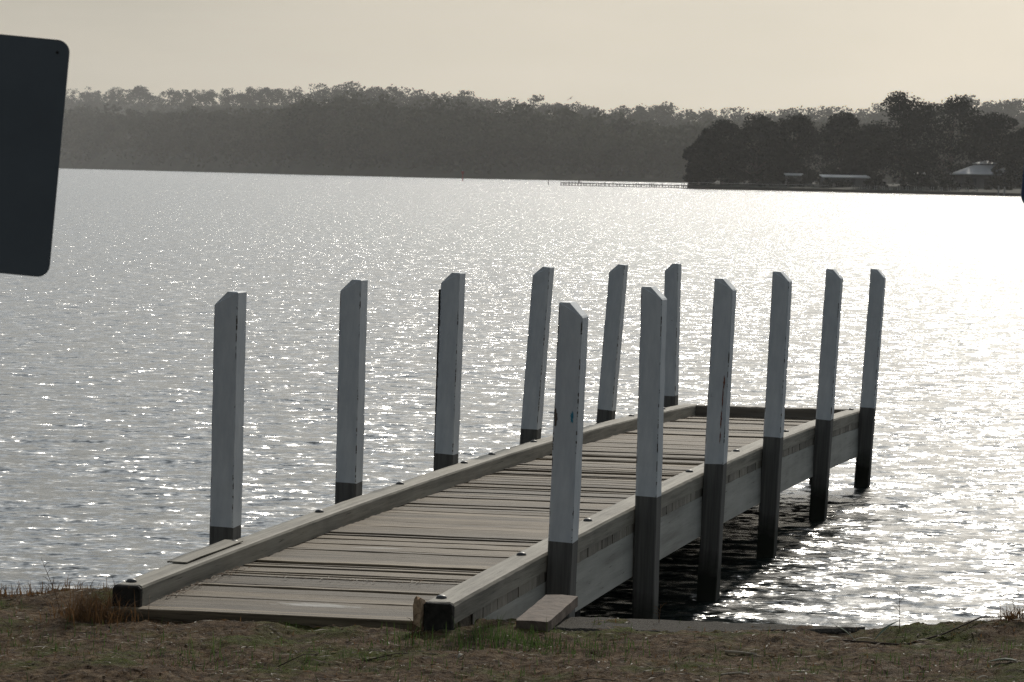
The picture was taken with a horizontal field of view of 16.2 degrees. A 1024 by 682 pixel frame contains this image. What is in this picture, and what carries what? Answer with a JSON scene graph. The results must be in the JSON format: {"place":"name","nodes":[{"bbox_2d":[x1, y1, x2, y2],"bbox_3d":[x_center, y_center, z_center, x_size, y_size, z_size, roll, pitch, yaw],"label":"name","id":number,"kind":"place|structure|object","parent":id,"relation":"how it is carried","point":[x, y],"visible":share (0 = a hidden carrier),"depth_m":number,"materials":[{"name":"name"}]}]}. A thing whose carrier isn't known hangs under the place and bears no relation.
{"place":"outdoors","nodes":[
{"label":"outdoors","id":0,"kind":"place"},
{"bbox_2d":[0,34,69,276],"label":"sign board","id":1,"kind":"object","parent":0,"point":[33,77],"visible":1,"depth_m":8.69,"materials":[{"name":"metal"}]},
{"bbox_2d":[0,574,116,598],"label":"dry grass","id":2,"kind":"structure","parent":0,"point":[27,591],"depth_m":17.69,"materials":[{"name":"brown plant"}]},
{"bbox_2d":[162,613,626,664],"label":"grass","id":3,"kind":"structure","parent":0,"point":[491,637],"depth_m":16.13,"materials":[{"name":"green plant"}]},
{"bbox_2d":[59,102,956,184],"bbox_3d":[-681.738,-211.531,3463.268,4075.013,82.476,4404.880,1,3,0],"label":"hills","id":4,"kind":"structure","parent":0,"point":[111,161],"depth_m":1738.93,"materials":[{"name":"plant"}]},
{"bbox_2d":[129,85,148,97],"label":"gum tree","id":5,"kind":"object","parent":4,"relation":"on","point":[136,90],"visible":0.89,"depth_m":3671.92,"materials":[{"name":"green plant"}]},
{"bbox_2d":[259,87,269,97],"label":"gum tree","id":6,"kind":"object","parent":4,"relation":"on","point":[264,89],"visible":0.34,"depth_m":3064.35,"materials":[{"name":"green plant"}]},
{"bbox_2d":[60,81,1023,182],"bbox_3d":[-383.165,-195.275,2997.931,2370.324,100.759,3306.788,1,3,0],"label":"hillside wood","id":7,"kind":"object","parent":4,"relation":"on","point":[350,121],"visible":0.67,"depth_m":1775.72,"materials":[{"name":"green plant"}]},
{"bbox_2d":[632,106,647,117],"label":"gum tree","id":8,"kind":"object","parent":4,"relation":"on","point":[638,107],"visible":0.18,"depth_m":2372.49,"materials":[{"name":"green plant"}]},
{"bbox_2d":[0,168,1023,628],"bbox_3d":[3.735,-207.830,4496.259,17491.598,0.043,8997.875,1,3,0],"label":"water","id":9,"kind":"structure","parent":0,"point":[106,358],"depth_m":55.52,"materials":[{"name":"liquid"}]},
{"bbox_2d":[109,263,885,630],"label":"jetty","id":10,"kind":"object","parent":9,"relation":"in","point":[589,513],"visible":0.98,"depth_m":21.26,"materials":[{"name":"grey wood"}]},
{"bbox_2d":[157,416,741,598],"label":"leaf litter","id":11,"kind":"object","parent":10,"relation":"on","point":[222,573],"visible":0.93,"depth_m":17.99,"materials":[{"name":"brown plant"}]},
{"bbox_2d":[561,179,686,187],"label":"jetty","id":12,"kind":"object","parent":9,"relation":"in","point":[649,184],"visible":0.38,"depth_m":823.45,"materials":[{"name":"grey wood"}]},
{"bbox_2d":[0,586,1023,681],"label":"ground","id":13,"kind":"structure","parent":0,"point":[1008,671],"depth_m":15.96,"materials":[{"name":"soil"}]},
{"bbox_2d":[42,561,60,611],"bbox_3d":[-2.191,1.165,17.076,0.103,0.271,0.010,1,3,5],"label":"grass stalk","id":14,"kind":"object","parent":13,"relation":"on","point":[51,583],"depth_m":17.08,"materials":[{"name":"brown plant"}]},
{"bbox_2d":[37,579,149,626],"bbox_3d":[-1.952,1.228,16.831,0.662,0.214,1.099,0,3,-13],"label":"dry weed","id":15,"kind":"object","parent":13,"relation":"on","point":[98,612],"visible":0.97,"depth_m":16.81,"materials":[{"name":"brown plant"}]},
{"bbox_2d":[277,654,316,666],"bbox_3d":[-0.917,1.377,15.559,0.011,0.039,0.309,3,3,35],"label":"twig","id":16,"kind":"object","parent":13,"relation":"on","point":[295,658],"visible":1,"depth_m":15.52,"materials":[{"name":"wood"}]},
{"bbox_2d":[363,653,426,661],"bbox_3d":[-0.486,1.378,15.709,0.354,0.032,0.008,0,3,-25],"label":"twig","id":17,"kind":"object","parent":13,"relation":"on","point":[387,655],"visible":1,"depth_m":15.68,"materials":[{"name":"brown wood"}]},
{"bbox_2d":[406,613,418,642],"bbox_3d":[-0.439,1.288,15.960,0.063,0.170,0.013,1,3,0],"label":"grass stalk","id":18,"kind":"object","parent":13,"relation":"on","point":[413,627],"depth_m":15.96,"materials":[{"name":"green plant"}]},
{"bbox_2d":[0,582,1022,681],"bbox_3d":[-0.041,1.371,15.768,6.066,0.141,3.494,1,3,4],"label":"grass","id":19,"kind":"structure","parent":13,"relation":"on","point":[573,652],"depth_m":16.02,"materials":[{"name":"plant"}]},
{"bbox_2d":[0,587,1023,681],"bbox_3d":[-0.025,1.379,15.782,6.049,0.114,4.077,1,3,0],"label":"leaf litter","id":20,"kind":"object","parent":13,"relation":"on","point":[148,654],"visible":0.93,"depth_m":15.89,"materials":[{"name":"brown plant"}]},
{"bbox_2d":[516,595,577,631],"bbox_3d":[0.167,1.289,17.059,0.160,0.074,0.873,1,3,10],"label":"loose board","id":21,"kind":"object","parent":13,"relation":"on","point":[554,610],"visible":0.99,"depth_m":16.94,"materials":[{"name":"grey wood"}]},
{"bbox_2d":[573,677,617,681],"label":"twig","id":22,"kind":"object","parent":13,"relation":"on","point":[595,678],"visible":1,"depth_m":15.09,"materials":[{"name":"brown wood"}]},
{"bbox_2d":[553,617,864,633],"bbox_3d":[0.834,1.983,16.985,1.620,1.280,0.475,1,3,8],"label":"concrete ledge","id":23,"kind":"object","parent":13,"relation":"on","point":[585,624],"visible":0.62,"depth_m":16.98,"materials":[{"name":"grey concrete"}]},
{"bbox_2d":[721,672,749,674],"bbox_3d":[0.951,1.417,15.258,0.013,0.038,0.188,-1,3,-37],"label":"bark strip","id":24,"kind":"object","parent":13,"relation":"on","point":[733,673],"visible":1,"depth_m":15.26,"materials":[{"name":"brown plant"}]},
{"bbox_2d":[725,650,756,654],"bbox_3d":[1.025,1.395,16.081,0.146,0.016,0.015,2,3,17],"label":"bark strip","id":25,"kind":"object","parent":13,"relation":"on","point":[733,652],"visible":1,"depth_m":16.08,"materials":[{"name":"brown plant"}]},
{"bbox_2d":[874,621,897,639],"bbox_3d":[1.755,1.356,16.836,0.122,0.090,0.028,0,3,-12],"label":"grass blade","id":26,"kind":"object","parent":13,"relation":"on","point":[886,627],"visible":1,"depth_m":16.84,"materials":[{"name":"plant"}]},
{"bbox_2d":[895,590,903,627],"bbox_3d":[1.834,1.275,17.021,0.061,0.190,0.012,1,3,0],"label":"grass stalk","id":27,"kind":"object","parent":13,"relation":"on","point":[899,607],"depth_m":17.02,"materials":[{"name":"grey plant"}]},
{"bbox_2d":[842,616,1004,645],"bbox_3d":[1.992,1.364,16.883,1.059,0.098,0.122,-1,3,-34],"label":"branch","id":28,"kind":"object","parent":13,"relation":"on","point":[881,643],"visible":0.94,"depth_m":16.78,"materials":[{"name":"brown plant"}]},
{"bbox_2d":[988,658,1015,661],"bbox_3d":[2.169,1.407,15.821,0.150,0.021,0.044,1,3,0],"label":"gum leaf","id":29,"kind":"object","parent":13,"relation":"on","point":[999,659],"visible":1,"depth_m":15.82,"materials":[{"name":"grey plant"}]},
{"bbox_2d":[990,600,1023,620],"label":"dry weed","id":30,"kind":"object","parent":13,"relation":"on","point":[1011,615],"visible":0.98,"depth_m":17.18,"materials":[{"name":"brown plant"}]},
{"bbox_2d":[0,0,1023,121],"label":"sky","id":31,"kind":"structure","parent":0,"point":[755,55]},
{"bbox_2d":[687,181,1020,192],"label":"land","id":32,"kind":"structure","parent":0,"point":[1014,190],"depth_m":736.68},
{"bbox_2d":[682,139,716,183],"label":"pine tree","id":33,"kind":"object","parent":32,"relation":"on","point":[690,170],"visible":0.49,"depth_m":796.99,"materials":[{"name":"green plant"}]},
{"bbox_2d":[692,118,749,183],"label":"pine tree","id":34,"kind":"object","parent":32,"relation":"on","point":[711,141],"visible":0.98,"depth_m":788.59,"materials":[{"name":"green plant"}]},
{"bbox_2d":[721,113,784,183],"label":"pine tree","id":35,"kind":"object","parent":32,"relation":"on","point":[756,128],"visible":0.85,"depth_m":788.53,"materials":[{"name":"green plant"}]},
{"bbox_2d":[758,175,775,185],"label":"shrub","id":36,"kind":"object","parent":32,"relation":"on","point":[765,179],"visible":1,"depth_m":764.10,"materials":[{"name":"green plant"}]},
{"bbox_2d":[746,131,788,183],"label":"pine tree","id":37,"kind":"object","parent":32,"relation":"on","point":[764,158],"visible":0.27,"depth_m":795.06,"materials":[{"name":"green plant"}]},
{"bbox_2d":[784,176,798,185],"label":"shrub","id":38,"kind":"object","parent":32,"relation":"on","point":[791,180],"visible":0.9,"depth_m":761.48,"materials":[{"name":"green plant"}]},
{"bbox_2d":[784,173,802,185],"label":"shed","id":39,"kind":"structure","parent":32,"relation":"on","point":[797,176],"depth_m":767.18,"materials":[{"name":"grey metal"}]},
{"bbox_2d":[764,113,827,184],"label":"pine tree","id":40,"kind":"object","parent":32,"relation":"on","point":[800,126],"visible":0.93,"depth_m":777.74,"materials":[{"name":"green plant"}]},
{"bbox_2d":[797,174,813,186],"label":"shrub","id":41,"kind":"object","parent":32,"relation":"on","point":[804,181],"visible":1,"depth_m":754.44,"materials":[{"name":"green plant"}]},
{"bbox_2d":[820,178,832,186],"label":"shrub","id":42,"kind":"object","parent":32,"relation":"on","point":[827,181],"visible":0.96,"depth_m":746.27,"materials":[{"name":"green plant"}]},
{"bbox_2d":[811,111,866,184],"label":"pine tree","id":43,"kind":"object","parent":32,"relation":"on","point":[833,131],"visible":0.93,"depth_m":770.77,"materials":[{"name":"green plant"}]},
{"bbox_2d":[835,179,853,186],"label":"shrub","id":44,"kind":"object","parent":32,"relation":"on","point":[843,183],"visible":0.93,"depth_m":746.32,"materials":[{"name":"green plant"}]},
{"bbox_2d":[819,174,870,186],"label":"boat shed","id":45,"kind":"object","parent":32,"relation":"on","point":[857,180],"visible":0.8,"depth_m":751.20,"materials":[{"name":"grey metal"}]},
{"bbox_2d":[687,185,1020,196],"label":"seawall","id":46,"kind":"object","parent":32,"relation":"on","point":[861,191],"visible":0.38,"depth_m":730.57,"materials":[{"name":"stone"}]},
{"bbox_2d":[684,182,828,188],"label":"railing","id":47,"kind":"object","parent":46,"relation":"on","point":[747,183],"visible":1,"depth_m":766.76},
{"bbox_2d":[839,124,890,184],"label":"pine tree","id":48,"kind":"object","parent":32,"relation":"on","point":[858,169],"visible":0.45,"depth_m":767.54,"materials":[{"name":"green plant"}]},
{"bbox_2d":[863,178,882,187],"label":"shrub","id":49,"kind":"object","parent":32,"relation":"on","point":[877,183],"visible":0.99,"depth_m":734.43,"materials":[{"name":"green plant"}]},
{"bbox_2d":[859,91,941,186],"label":"pine tree","id":50,"kind":"object","parent":32,"relation":"on","point":[898,103],"visible":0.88,"depth_m":748.65,"materials":[{"name":"green plant"}]},
{"bbox_2d":[852,185,977,190],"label":"fence","id":51,"kind":"object","parent":32,"relation":"on","point":[884,187],"visible":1,"depth_m":717.53,"materials":[{"name":"grey wood"}]},
{"bbox_2d":[914,172,924,185],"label":"kiosk","id":52,"kind":"object","parent":32,"relation":"on","point":[919,180],"visible":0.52,"depth_m":751.14,"materials":[{"name":"grey glass"}]},
{"bbox_2d":[919,181,937,189],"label":"shrub","id":53,"kind":"object","parent":32,"relation":"on","point":[929,184],"visible":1,"depth_m":716.96,"materials":[{"name":"green plant"}]},
{"bbox_2d":[898,94,999,186],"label":"pine tree","id":54,"kind":"object","parent":32,"relation":"on","point":[925,152],"visible":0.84,"depth_m":744.35,"materials":[{"name":"green plant"}]},
{"bbox_2d":[939,177,961,189],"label":"shrub","id":55,"kind":"object","parent":32,"relation":"on","point":[950,181],"visible":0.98,"depth_m":710.16,"materials":[{"name":"green plant"}]},
{"bbox_2d":[961,177,974,188],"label":"shrub","id":56,"kind":"object","parent":32,"relation":"on","point":[968,180],"visible":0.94,"depth_m":714.16,"materials":[{"name":"green plant"}]},
{"bbox_2d":[950,160,1018,187],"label":"pavilion","id":57,"kind":"structure","parent":32,"relation":"on","point":[979,173],"depth_m":733.01,"materials":[{"name":"grey metal"}]},
{"bbox_2d":[967,178,975,184],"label":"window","id":58,"kind":"structure","parent":57,"relation":"in","point":[974,179],"depth_m":732.99,"materials":[{"name":"black glass"}]},
{"bbox_2d":[952,112,1020,186],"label":"pine tree","id":59,"kind":"object","parent":32,"relation":"on","point":[992,125],"visible":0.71,"depth_m":738.24,"materials":[{"name":"green plant"}]},
{"bbox_2d":[983,178,1003,189],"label":"shrub","id":60,"kind":"object","parent":32,"relation":"on","point":[995,182],"visible":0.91,"depth_m":705.33,"materials":[{"name":"green plant"}]},
{"bbox_2d":[989,163,1008,186],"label":"tree","id":61,"kind":"object","parent":32,"relation":"on","point":[998,166],"visible":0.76,"depth_m":724.80,"materials":[{"name":"green plant"}]},
{"bbox_2d":[1000,178,1013,189],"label":"shrub","id":62,"kind":"object","parent":32,"relation":"on","point":[1009,182],"visible":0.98,"depth_m":703.51,"materials":[{"name":"green plant"}]},
{"bbox_2d":[1000,127,1023,187],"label":"pine tree","id":63,"kind":"object","parent":32,"relation":"on","point":[1013,162],"visible":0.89,"depth_m":730.55,"materials":[{"name":"green plant"}]},
{"bbox_2d":[874,174,888,186],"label":"shrub","id":64,"kind":"object","parent":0,"point":[879,178],"visible":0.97,"depth_m":734.93,"materials":[{"name":"green plant"}]},
{"bbox_2d":[1021,169,1023,203],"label":"sign board","id":65,"kind":"object","parent":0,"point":[1022,193],"visible":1,"depth_m":8.69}
]}

